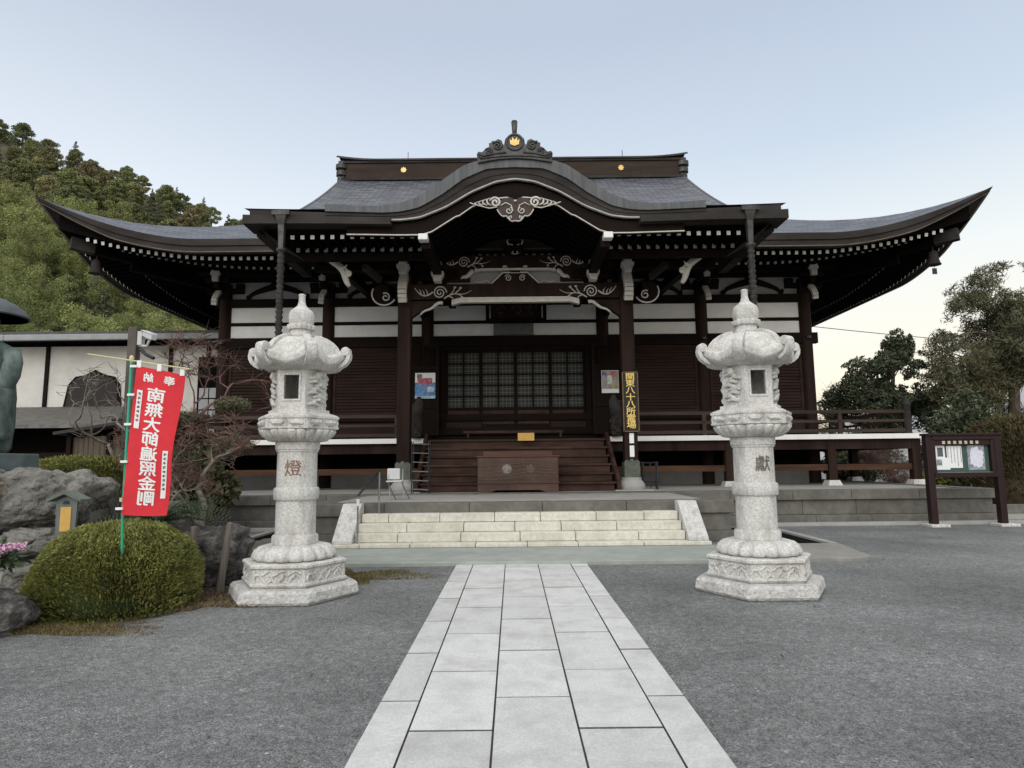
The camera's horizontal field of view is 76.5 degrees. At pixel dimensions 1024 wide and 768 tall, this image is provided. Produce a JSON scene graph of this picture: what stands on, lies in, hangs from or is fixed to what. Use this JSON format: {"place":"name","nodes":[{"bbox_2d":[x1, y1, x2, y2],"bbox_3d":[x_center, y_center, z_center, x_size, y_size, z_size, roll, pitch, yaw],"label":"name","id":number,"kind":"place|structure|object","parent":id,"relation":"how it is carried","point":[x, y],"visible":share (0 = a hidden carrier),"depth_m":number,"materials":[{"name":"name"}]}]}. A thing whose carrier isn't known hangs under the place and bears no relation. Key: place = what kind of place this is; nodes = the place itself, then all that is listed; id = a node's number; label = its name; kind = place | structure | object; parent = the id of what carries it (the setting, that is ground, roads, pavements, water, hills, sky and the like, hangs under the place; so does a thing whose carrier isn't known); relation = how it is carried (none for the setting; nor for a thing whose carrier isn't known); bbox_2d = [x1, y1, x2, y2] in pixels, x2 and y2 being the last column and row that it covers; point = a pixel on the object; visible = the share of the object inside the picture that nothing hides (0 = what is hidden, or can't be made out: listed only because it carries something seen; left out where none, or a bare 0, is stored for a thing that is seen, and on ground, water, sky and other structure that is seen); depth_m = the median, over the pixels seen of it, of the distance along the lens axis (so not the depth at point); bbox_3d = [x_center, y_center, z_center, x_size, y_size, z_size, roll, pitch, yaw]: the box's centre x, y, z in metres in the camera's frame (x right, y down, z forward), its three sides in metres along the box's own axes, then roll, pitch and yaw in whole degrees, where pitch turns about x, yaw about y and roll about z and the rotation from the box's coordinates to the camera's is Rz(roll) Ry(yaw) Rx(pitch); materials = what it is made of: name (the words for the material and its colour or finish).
{"place":"outdoors","nodes":[
{"label":"outdoors","id":0,"kind":"place"},
{"bbox_2d":[0,142,195,331],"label":"hill","id":1,"kind":"structure","parent":0,"point":[3,147],"depth_m":84.78,"materials":[{"name":"plant"}]},
{"bbox_2d":[0,180,34,207],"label":"bamboo clump","id":2,"kind":"object","parent":1,"relation":"on","point":[24,193],"visible":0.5,"depth_m":90.50,"materials":[{"name":"green plant"}]},
{"bbox_2d":[0,157,37,189],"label":"broadleaf tree","id":3,"kind":"object","parent":1,"relation":"on","point":[25,169],"visible":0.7,"depth_m":111.51,"materials":[{"name":"green plant"}]},
{"bbox_2d":[8,122,35,147],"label":"broadleaf tree","id":4,"kind":"object","parent":1,"relation":"on","point":[22,131],"visible":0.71,"depth_m":150.87,"materials":[{"name":"green plant"}]},
{"bbox_2d":[0,203,51,262],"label":"bamboo clump","id":5,"kind":"object","parent":1,"relation":"on","point":[13,213],"visible":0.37,"depth_m":74.21,"materials":[{"name":"green plant"}]},
{"bbox_2d":[0,225,53,284],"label":"bamboo clump","id":6,"kind":"object","parent":1,"relation":"on","point":[2,251],"visible":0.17,"depth_m":69.86,"materials":[{"name":"green plant"}]},
{"bbox_2d":[0,283,57,331],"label":"bamboo clump","id":7,"kind":"object","parent":1,"relation":"on","point":[21,298],"visible":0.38,"depth_m":48.26,"materials":[{"name":"green plant"}]},
{"bbox_2d":[11,204,59,261],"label":"bamboo clump","id":8,"kind":"object","parent":1,"relation":"on","point":[46,219],"visible":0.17,"depth_m":82.39,"materials":[{"name":"green plant"}]},
{"bbox_2d":[0,256,71,331],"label":"bamboo clump","id":9,"kind":"object","parent":1,"relation":"on","point":[55,288],"visible":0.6,"depth_m":58.39,"materials":[{"name":"green plant"}]},
{"bbox_2d":[4,221,77,289],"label":"bamboo clump","id":10,"kind":"object","parent":1,"relation":"on","point":[21,234],"visible":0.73,"depth_m":67.51,"materials":[{"name":"green plant"}]},
{"bbox_2d":[33,175,59,199],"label":"broadleaf tree","id":11,"kind":"object","parent":1,"relation":"on","point":[46,181],"visible":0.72,"depth_m":111.41,"materials":[{"name":"green plant"}]},
{"bbox_2d":[31,145,64,170],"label":"broadleaf tree","id":12,"kind":"object","parent":1,"relation":"on","point":[45,151],"visible":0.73,"depth_m":138.84,"materials":[{"name":"green plant"}]},
{"bbox_2d":[46,187,79,209],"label":"broadleaf tree","id":13,"kind":"object","parent":1,"relation":"on","point":[62,192],"visible":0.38,"depth_m":104.50,"materials":[{"name":"green plant"}]},
{"bbox_2d":[41,274,88,323],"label":"broadleaf tree","id":14,"kind":"object","parent":1,"relation":"on","point":[74,295],"visible":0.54,"depth_m":65.19,"materials":[{"name":"green plant"}]},
{"bbox_2d":[52,167,89,195],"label":"broadleaf tree","id":15,"kind":"object","parent":1,"relation":"on","point":[64,173],"visible":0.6,"depth_m":117.51,"materials":[{"name":"green plant"}]},
{"bbox_2d":[59,149,84,167],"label":"broadleaf tree","id":16,"kind":"object","parent":1,"relation":"on","point":[77,156],"visible":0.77,"depth_m":152.04,"materials":[{"name":"green plant"}]},
{"bbox_2d":[40,301,121,331],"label":"bamboo clump","id":17,"kind":"object","parent":1,"relation":"on","point":[105,325],"visible":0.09,"depth_m":44.02,"materials":[{"name":"green plant"}]},
{"bbox_2d":[65,198,97,215],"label":"bamboo clump","id":18,"kind":"object","parent":1,"relation":"on","point":[87,208],"visible":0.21,"depth_m":96.68,"materials":[{"name":"green plant"}]},
{"bbox_2d":[59,249,108,314],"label":"bamboo clump","id":19,"kind":"object","parent":1,"relation":"on","point":[79,267],"visible":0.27,"depth_m":68.53,"materials":[{"name":"green plant"}]},
{"bbox_2d":[76,162,102,185],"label":"broadleaf tree","id":20,"kind":"object","parent":1,"relation":"on","point":[90,170],"visible":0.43,"depth_m":131.94,"materials":[{"name":"brown plant"}]},
{"bbox_2d":[90,286,114,319],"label":"conifer","id":21,"kind":"object","parent":1,"relation":"on","point":[104,299],"visible":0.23,"depth_m":59.85,"materials":[{"name":"green plant"}]},
{"bbox_2d":[92,186,114,210],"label":"broadleaf tree","id":22,"kind":"object","parent":1,"relation":"on","point":[98,198],"visible":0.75,"depth_m":116.39,"materials":[{"name":"green plant"}]},
{"bbox_2d":[84,273,144,330],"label":"bamboo clump","id":23,"kind":"object","parent":1,"relation":"on","point":[113,299],"visible":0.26,"depth_m":62.23,"materials":[{"name":"green plant"}]},
{"bbox_2d":[96,198,135,221],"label":"bamboo clump","id":24,"kind":"object","parent":1,"relation":"on","point":[125,216],"visible":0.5,"depth_m":96.35,"materials":[{"name":"green plant"}]},
{"bbox_2d":[104,178,135,201],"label":"broadleaf tree","id":25,"kind":"object","parent":1,"relation":"on","point":[116,184],"visible":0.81,"depth_m":128.86,"materials":[{"name":"green plant"}]},
{"bbox_2d":[117,202,149,223],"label":"broadleaf tree","id":26,"kind":"object","parent":1,"relation":"on","point":[139,213],"visible":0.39,"depth_m":107.87,"materials":[{"name":"green plant"}]},
{"bbox_2d":[122,183,148,205],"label":"broadleaf tree","id":27,"kind":"object","parent":1,"relation":"on","point":[136,188],"visible":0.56,"depth_m":139.56,"materials":[{"name":"green plant"}]},
{"bbox_2d":[107,313,185,330],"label":"bamboo clump","id":28,"kind":"object","parent":1,"relation":"on","point":[138,324],"visible":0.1,"depth_m":46.27,"materials":[{"name":"green plant"}]},
{"bbox_2d":[124,297,183,327],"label":"bamboo clump","id":29,"kind":"object","parent":1,"relation":"on","point":[138,307],"visible":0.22,"depth_m":56.90,"materials":[{"name":"green plant"}]},
{"bbox_2d":[143,311,189,330],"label":"bamboo clump","id":30,"kind":"object","parent":1,"relation":"on","point":[157,323],"visible":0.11,"depth_m":45.06,"materials":[{"name":"green plant"}]},
{"bbox_2d":[156,184,183,212],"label":"broadleaf tree","id":31,"kind":"object","parent":1,"relation":"on","point":[164,190],"visible":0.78,"depth_m":143.85,"materials":[{"name":"green plant"}]},
{"bbox_2d":[175,204,203,226],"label":"broadleaf tree","id":32,"kind":"object","parent":1,"relation":"on","point":[192,210],"visible":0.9,"depth_m":136.89,"materials":[{"name":"green plant"}]},
{"bbox_2d":[202,207,221,224],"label":"broadleaf tree","id":33,"kind":"object","parent":1,"relation":"on","point":[210,210],"visible":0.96,"depth_m":150.26,"materials":[{"name":"green plant"}]},
{"bbox_2d":[0,330,217,435],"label":"side building","id":34,"kind":"structure","parent":0,"point":[52,361],"depth_m":24.21,"materials":[{"name":"beige paint"}]},
{"bbox_2d":[63,370,120,406],"bbox_3d":[-15.554,0.184,24.124,2.150,1.440,0.070,-1,-7,0],"label":"cusped window","id":35,"kind":"structure","parent":34,"relation":"in","point":[78,393],"depth_m":24.08,"materials":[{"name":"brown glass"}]},
{"bbox_2d":[196,357,216,435],"bbox_3d":[-11.251,0.478,24.095,0.850,3.000,0.055,-1,-7,0],"label":"shoji window","id":36,"kind":"structure","parent":34,"relation":"in","point":[211,394],"depth_m":24.10,"materials":[{"name":"paper"}]},
{"bbox_2d":[0,461,1023,767],"bbox_3d":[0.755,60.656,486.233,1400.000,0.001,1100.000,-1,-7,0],"label":"ground","id":37,"kind":"structure","parent":0,"point":[924,669],"depth_m":4.95,"materials":[{"name":"gravel"}]},
{"bbox_2d":[0,558,31,591],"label":"boulder","id":38,"kind":"object","parent":37,"relation":"on","point":[14,580],"visible":0.07,"depth_m":7.13,"materials":[{"name":"stone"}]},
{"bbox_2d":[0,527,54,559],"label":"boulder","id":39,"kind":"object","parent":38,"relation":"on","point":[42,537],"visible":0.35,"depth_m":7.45,"materials":[{"name":"stone"}]},
{"bbox_2d":[0,587,41,636],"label":"boulder","id":40,"kind":"structure","parent":37,"relation":"on","point":[18,611],"depth_m":6.11,"materials":[{"name":"stone"}]},
{"bbox_2d":[0,536,37,582],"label":"flowers","id":41,"kind":"object","parent":40,"relation":"on","point":[9,555],"visible":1,"depth_m":6.13,"materials":[{"name":"pink plant"}]},
{"bbox_2d":[3,616,126,636],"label":"moss grass","id":42,"kind":"structure","parent":37,"relation":"on","point":[78,627],"depth_m":6.18,"materials":[{"name":"plant"}]},
{"bbox_2d":[9,406,123,469],"bbox_3d":[-18.504,2.601,22.625,10.700,3.780,2.300,-1,-7,0],"label":"lean to","id":43,"kind":"object","parent":37,"relation":"on","point":[35,428],"visible":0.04,"depth_m":23.50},
{"bbox_2d":[46,490,91,536],"bbox_3d":[-5.021,1.834,7.319,0.383,1.250,0.200,-1,-7,0],"label":"lantern","id":44,"kind":"object","parent":37,"relation":"on","point":[67,505],"visible":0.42,"depth_m":7.32,"materials":[{"name":"green paint"}]},
{"bbox_2d":[53,421,122,476],"bbox_3d":[-9.658,2.161,15.515,2.410,2.755,0.500,-1,-7,0],"label":"plank fence","id":45,"kind":"object","parent":37,"relation":"on","point":[83,446],"visible":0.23,"depth_m":15.63,"materials":[{"name":"brown wood"}]},
{"bbox_2d":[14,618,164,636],"bbox_3d":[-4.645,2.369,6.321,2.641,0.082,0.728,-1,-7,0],"label":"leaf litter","id":46,"kind":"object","parent":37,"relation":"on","point":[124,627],"visible":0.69,"depth_m":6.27,"materials":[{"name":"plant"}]},
{"bbox_2d":[17,517,205,623],"bbox_3d":[-4.361,2.001,7.242,1.723,1.009,1.717,-1,-7,0],"label":"clipped bush","id":47,"kind":"object","parent":37,"relation":"on","point":[74,574],"visible":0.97,"depth_m":6.68,"materials":[{"name":"green plant"}]},
{"bbox_2d":[87,353,189,574],"bbox_3d":[-3.906,0.939,6.761,1.084,2.532,0.206,-1,-7,0],"label":"offering banner","id":48,"kind":"object","parent":47,"relation":"attached to","point":[157,394],"visible":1,"depth_m":6.72,"materials":[{"name":"red fabric"}]},
{"bbox_2d":[117,327,157,520],"bbox_3d":[-6.276,0.973,10.901,0.604,3.930,0.202,-3,-7,20],"label":"camera pole","id":49,"kind":"object","parent":37,"relation":"on","point":[136,339],"visible":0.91,"depth_m":11.05,"materials":[{"name":"grey"}]},
{"bbox_2d":[86,494,229,525],"bbox_3d":[-4.587,1.983,8.500,1.916,1.109,1.999,-1,-7,0],"label":"shrub","id":50,"kind":"object","parent":37,"relation":"on","point":[165,518],"visible":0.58,"depth_m":8.53,"materials":[{"name":"green plant"}]},
{"bbox_2d":[77,480,270,548],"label":"terrace soil","id":51,"kind":"structure","parent":37,"relation":"on","point":[112,501],"depth_m":10.83,"materials":[{"name":"soil"}]},
{"bbox_2d":[0,298,49,471],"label":"monk statue","id":52,"kind":"object","parent":51,"relation":"on","point":[11,362],"visible":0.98,"depth_m":8.49,"materials":[{"name":"green metal"}]},
{"bbox_2d":[0,467,120,531],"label":"boulder","id":53,"kind":"object","parent":51,"relation":"on","point":[31,491],"visible":0.81,"depth_m":7.69,"materials":[{"name":"stone"}]},
{"bbox_2d":[38,453,123,493],"bbox_3d":[-7.249,1.587,11.095,2.674,0.822,1.335,-1,-7,0],"label":"hedge","id":54,"kind":"object","parent":51,"relation":"on","point":[74,462],"visible":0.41,"depth_m":10.71,"materials":[{"name":"green plant"}]},
{"bbox_2d":[56,364,133,482],"bbox_3d":[-6.694,0.813,11.634,2.422,2.300,1.783,5,-9,-40],"label":"gnarled tree","id":55,"kind":"object","parent":51,"relation":"on","point":[90,434],"visible":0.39,"depth_m":11.26,"materials":[{"name":"brown plant"}]},
{"bbox_2d":[70,362,207,497],"bbox_3d":[-6.312,0.830,10.891,1.962,2.244,1.616,-1,-7,0],"label":"gnarled tree","id":56,"kind":"object","parent":51,"relation":"on","point":[118,424],"visible":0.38,"depth_m":10.76,"materials":[{"name":"brown plant"}]},
{"bbox_2d":[106,407,220,464],"bbox_3d":[-5.690,1.175,10.627,1.767,1.657,1.235,-1,-7,0],"label":"garden shrub","id":57,"kind":"object","parent":51,"relation":"on","point":[181,429],"visible":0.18,"depth_m":10.60,"materials":[{"name":"plant"}]},
{"bbox_2d":[146,321,270,485],"bbox_3d":[-5.822,0.481,13.333,2.501,3.121,3.444,-4,-8,27],"label":"weeping maple","id":58,"kind":"object","parent":51,"relation":"on","point":[184,345],"visible":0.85,"depth_m":12.62,"materials":[{"name":"plant"}]},
{"bbox_2d":[172,395,254,525],"bbox_3d":[-5.140,1.392,10.755,1.664,2.459,1.039,4,-8,-35],"label":"garden pine","id":59,"kind":"object","parent":51,"relation":"on","point":[225,403],"visible":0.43,"depth_m":10.72,"materials":[{"name":"green plant"}]},
{"bbox_2d":[111,406,261,525],"bbox_3d":[-4.988,1.433,9.863,2.271,2.212,1.581,-1,-7,0],"label":"leaning tree","id":60,"kind":"object","parent":37,"relation":"on","point":[201,481],"visible":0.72,"depth_m":9.87,"materials":[{"name":"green plant"}]},
{"bbox_2d":[169,440,242,523],"bbox_3d":[-7.059,2.291,14.805,1.882,2.312,1.550,-4,-8,26],"label":"garden shrub","id":61,"kind":"object","parent":37,"relation":"on","point":[231,489],"visible":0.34,"depth_m":14.66,"materials":[{"name":"green plant"}]},
{"bbox_2d":[166,522,254,587],"bbox_3d":[-4.181,2.327,8.740,1.451,0.977,1.139,-1,-7,0],"label":"boulder","id":62,"kind":"object","parent":37,"relation":"on","point":[210,540],"visible":0.4,"depth_m":8.44,"materials":[{"name":"stone"}]},
{"bbox_2d":[164,586,268,611],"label":"moss grass","id":63,"kind":"structure","parent":37,"relation":"on","point":[212,597],"depth_m":7.37,"materials":[{"name":"plant"}]},
{"bbox_2d":[216,522,233,591],"bbox_3d":[-3.579,2.171,8.112,0.182,0.870,0.107,-1,-7,0],"label":"wooden stake","id":64,"kind":"object","parent":37,"relation":"on","point":[224,559],"visible":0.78,"depth_m":8.09,"materials":[{"name":"grey wood"}]},
{"bbox_2d":[228,294,358,606],"bbox_3d":[-2.653,0.699,8.058,1.571,3.712,1.368,-1,-7,0],"label":"stone lantern","id":65,"kind":"object","parent":37,"relation":"on","point":[295,562],"visible":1,"depth_m":7.75,"materials":[{"name":"stone"}]},
{"bbox_2d":[345,567,443,584],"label":"moss grass","id":66,"kind":"structure","parent":37,"relation":"on","point":[364,578],"depth_m":9.07,"materials":[{"name":"plant"}]},
{"bbox_2d":[336,545,715,566],"bbox_3d":[0.150,2.854,10.809,6.900,0.080,1.849,-1,-7,0],"label":"concrete apron","id":67,"kind":"object","parent":37,"relation":"on","point":[588,555],"visible":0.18,"depth_m":10.50,"materials":[{"name":"concrete"}]},
{"bbox_2d":[332,500,711,548],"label":"stone steps","id":68,"kind":"structure","parent":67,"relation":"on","point":[682,523],"depth_m":12.12,"materials":[{"name":"stone"}]},
{"bbox_2d":[356,470,381,543],"bbox_3d":[-2.684,2.283,12.241,0.054,1.318,0.897,-3,-7,17],"label":"handrail","id":69,"kind":"object","parent":68,"relation":"on","point":[365,486],"visible":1,"depth_m":12.09,"materials":[{"name":"metal"}]},
{"bbox_2d":[186,479,996,543],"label":"stone platform","id":70,"kind":"structure","parent":37,"relation":"on","point":[853,501],"depth_m":15.85,"materials":[{"name":"stone"}]},
{"bbox_2d":[386,468,409,499],"bbox_3d":[-2.471,2.166,14.049,0.493,0.678,0.330,-1,-7,0],"label":"folding chair","id":71,"kind":"object","parent":70,"relation":"on","point":[393,474],"visible":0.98,"depth_m":14.14,"materials":[{"name":"grey plastic"}]},
{"bbox_2d":[411,441,430,493],"bbox_3d":[-2.308,2.116,16.468,0.447,1.320,0.327,-1,-7,0],"label":"wire rack","id":72,"kind":"object","parent":70,"relation":"on","point":[428,462],"visible":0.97,"depth_m":16.35,"materials":[{"name":"metal"}]},
{"bbox_2d":[36,120,992,492],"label":"temple hall","id":73,"kind":"structure","parent":70,"relation":"on","point":[400,272],"depth_m":20.39,"materials":[{"name":"brown"}]},
{"bbox_2d":[271,210,289,336],"bbox_3d":[-5.253,-2.187,14.718,0.400,3.538,0.283,-1,-7,0],"label":"downspout","id":74,"kind":"object","parent":73,"relation":"hanging from","point":[281,216],"visible":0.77,"depth_m":14.72,"materials":[{"name":"grey metal"}]},
{"bbox_2d":[412,397,423,438],"bbox_3d":[-2.819,0.994,19.193,0.429,1.236,0.388,-1,-7,0],"label":"carved finial","id":75,"kind":"object","parent":73,"relation":"on","point":[417,413],"visible":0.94,"depth_m":19.05,"materials":[{"name":"grey wood"}]},
{"bbox_2d":[415,373,434,398],"bbox_3d":[-2.830,0.056,21.182,0.660,0.840,0.020,-1,-7,0],"label":"poster","id":76,"kind":"object","parent":73,"relation":"attached to","point":[424,385],"depth_m":21.18,"materials":[{"name":"multicoloured paper"}]},
{"bbox_2d":[446,350,480,413],"bbox_3d":[-1.618,0.169,21.766,1.160,2.610,0.050,-1,-7,0],"label":"sliding door","id":77,"kind":"structure","parent":73,"relation":"in","point":[463,368],"depth_m":21.80,"materials":[{"name":"brown wood"}]},
{"bbox_2d":[481,350,515,426],"bbox_3d":[-0.458,0.151,21.716,1.160,2.610,0.050,-1,-7,0],"label":"sliding door","id":78,"kind":"structure","parent":73,"relation":"in","point":[498,378],"depth_m":21.73,"materials":[{"name":"brown wood"}]},
{"bbox_2d":[463,430,562,437],"bbox_3d":[0.035,1.453,18.963,2.900,0.190,0.100,-1,-7,0],"label":"barrier rail","id":79,"kind":"object","parent":73,"relation":"attached to","point":[560,432],"visible":1,"depth_m":18.92,"materials":[{"name":"brown wood"}]},
{"bbox_2d":[486,303,546,321],"bbox_3d":[0.135,-2.422,21.419,2.000,0.755,0.120,-1,-7,0],"label":"name plaque","id":80,"kind":"object","parent":73,"relation":"attached to","point":[517,312],"visible":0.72,"depth_m":21.39,"materials":[{"name":"brown wood"}]},
{"bbox_2d":[515,349,550,426],"bbox_3d":[0.701,0.139,21.716,1.160,2.610,0.050,-1,-7,0],"label":"sliding door","id":81,"kind":"structure","parent":73,"relation":"in","point":[532,367],"depth_m":21.73,"materials":[{"name":"brown wood"}]},
{"bbox_2d":[550,349,585,412],"bbox_3d":[1.861,0.133,21.766,1.160,2.610,0.050,-1,-7,0],"label":"sliding door","id":82,"kind":"structure","parent":73,"relation":"in","point":[567,369],"depth_m":21.80,"materials":[{"name":"brown wood"}]},
{"bbox_2d":[601,370,618,392],"bbox_3d":[3.199,-0.077,21.190,0.560,0.740,0.020,-1,-7,0],"label":"poster","id":83,"kind":"object","parent":73,"relation":"attached to","point":[610,380],"depth_m":21.18,"materials":[{"name":"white paper"}]},
{"bbox_2d":[609,395,621,436],"bbox_3d":[3.073,0.932,19.193,0.442,1.236,0.388,-1,-7,0],"label":"carved finial","id":84,"kind":"object","parent":73,"relation":"on","point":[615,409],"visible":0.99,"depth_m":19.05,"materials":[{"name":"grey wood"}]},
{"bbox_2d":[622,372,639,431],"bbox_3d":[3.180,0.473,17.429,0.430,1.620,0.055,-1,-7,0],"label":"pilgrimage board","id":85,"kind":"object","parent":73,"relation":"attached to","point":[630,401],"visible":1,"depth_m":17.41,"materials":[{"name":"black paint"}]},
{"bbox_2d":[741,205,758,327],"bbox_3d":[5.446,-2.299,14.718,0.400,3.538,0.283,-1,-7,0],"label":"rain chain","id":86,"kind":"object","parent":73,"relation":"hanging from","point":[749,211],"visible":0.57,"depth_m":14.76,"materials":[{"name":"black metal"}]},
{"bbox_2d":[476,451,559,492],"bbox_3d":[0.154,2.266,16.794,2.140,1.050,0.510,-1,-7,0],"label":"offering box","id":87,"kind":"object","parent":70,"relation":"on","point":[517,470],"visible":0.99,"depth_m":16.57,"materials":[{"name":"brown wood"}]},
{"bbox_2d":[250,520,1023,531],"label":"kerb","id":88,"kind":"structure","parent":37,"relation":"on","point":[956,522],"depth_m":15.32,"materials":[{"name":"stone"}]},
{"bbox_2d":[695,289,825,601],"bbox_3d":[2.977,0.640,8.058,1.571,3.712,1.368,-1,-7,0],"label":"stone lantern","id":89,"kind":"object","parent":37,"relation":"on","point":[756,557],"visible":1,"depth_m":7.75,"materials":[{"name":"stone"}]},
{"bbox_2d":[712,543,869,561],"bbox_3d":[4.747,2.808,10.834,2.282,0.080,1.799,-1,-7,0],"label":"concrete apron","id":90,"kind":"object","parent":37,"relation":"on","point":[828,552],"visible":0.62,"depth_m":10.42,"materials":[{"name":"concrete"}]},
{"bbox_2d":[821,457,872,479],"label":"garden shrub","id":91,"kind":"object","parent":37,"relation":"on","point":[843,474],"visible":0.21,"depth_m":26.19,"materials":[{"name":"green plant"}]},
{"bbox_2d":[822,450,898,481],"bbox_3d":[15.220,3.687,28.836,3.276,2.490,3.071,-1,-7,0],"label":"garden shrub","id":92,"kind":"object","parent":37,"relation":"on","point":[844,455],"visible":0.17,"depth_m":28.21,"materials":[{"name":"green plant"}]},
{"bbox_2d":[817,328,946,482],"bbox_3d":[18.318,1.180,31.590,6.286,8.042,5.230,-1,-7,0],"label":"round evergreen","id":93,"kind":"object","parent":37,"relation":"on","point":[858,390],"visible":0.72,"depth_m":31.40,"materials":[{"name":"green plant"}]},
{"bbox_2d":[858,449,922,482],"bbox_3d":[13.286,3.063,23.329,2.164,2.389,2.723,-3,-7,20],"label":"garden shrub","id":94,"kind":"object","parent":37,"relation":"on","point":[872,458],"visible":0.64,"depth_m":22.92,"materials":[{"name":"green plant"}]},
{"bbox_2d":[917,385,1002,467],"bbox_3d":[17.162,2.221,25.204,2.965,4.461,2.742,-1,-7,0],"label":"garden shrub","id":95,"kind":"object","parent":37,"relation":"on","point":[960,416],"visible":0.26,"depth_m":24.88,"materials":[{"name":"green plant"}]},
{"bbox_2d":[919,433,1020,526],"bbox_3d":[10.542,2.221,15.079,2.032,2.150,0.400,-1,-7,0],"label":"notice board","id":96,"kind":"object","parent":37,"relation":"on","point":[962,454],"visible":0.99,"depth_m":15.10,"materials":[{"name":"brown wood"}]},
{"bbox_2d":[916,260,1023,416],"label":"tall pine","id":97,"kind":"object","parent":37,"relation":"on","point":[1001,369],"visible":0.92,"depth_m":28.32,"materials":[{"name":"green plant"}]},
{"bbox_2d":[949,410,1023,503],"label":"round hedge","id":98,"kind":"object","parent":37,"relation":"on","point":[1010,427],"visible":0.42,"depth_m":19.65,"materials":[{"name":"green plant"}]},
{"bbox_2d":[0,0,1023,427],"label":"sky","id":99,"kind":"structure","parent":0,"point":[821,109],"materials":[{"name":"blue"}]},
{"bbox_2d":[344,563,736,767],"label":"stone path","id":100,"kind":"structure","parent":0,"point":[618,721],"depth_m":4.40,"materials":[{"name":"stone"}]},
{"bbox_2d":[820,388,1023,460],"bbox_3d":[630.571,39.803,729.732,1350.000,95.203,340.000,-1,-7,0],"label":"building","id":101,"kind":"structure","parent":0,"point":[822,454],"depth_m":637.79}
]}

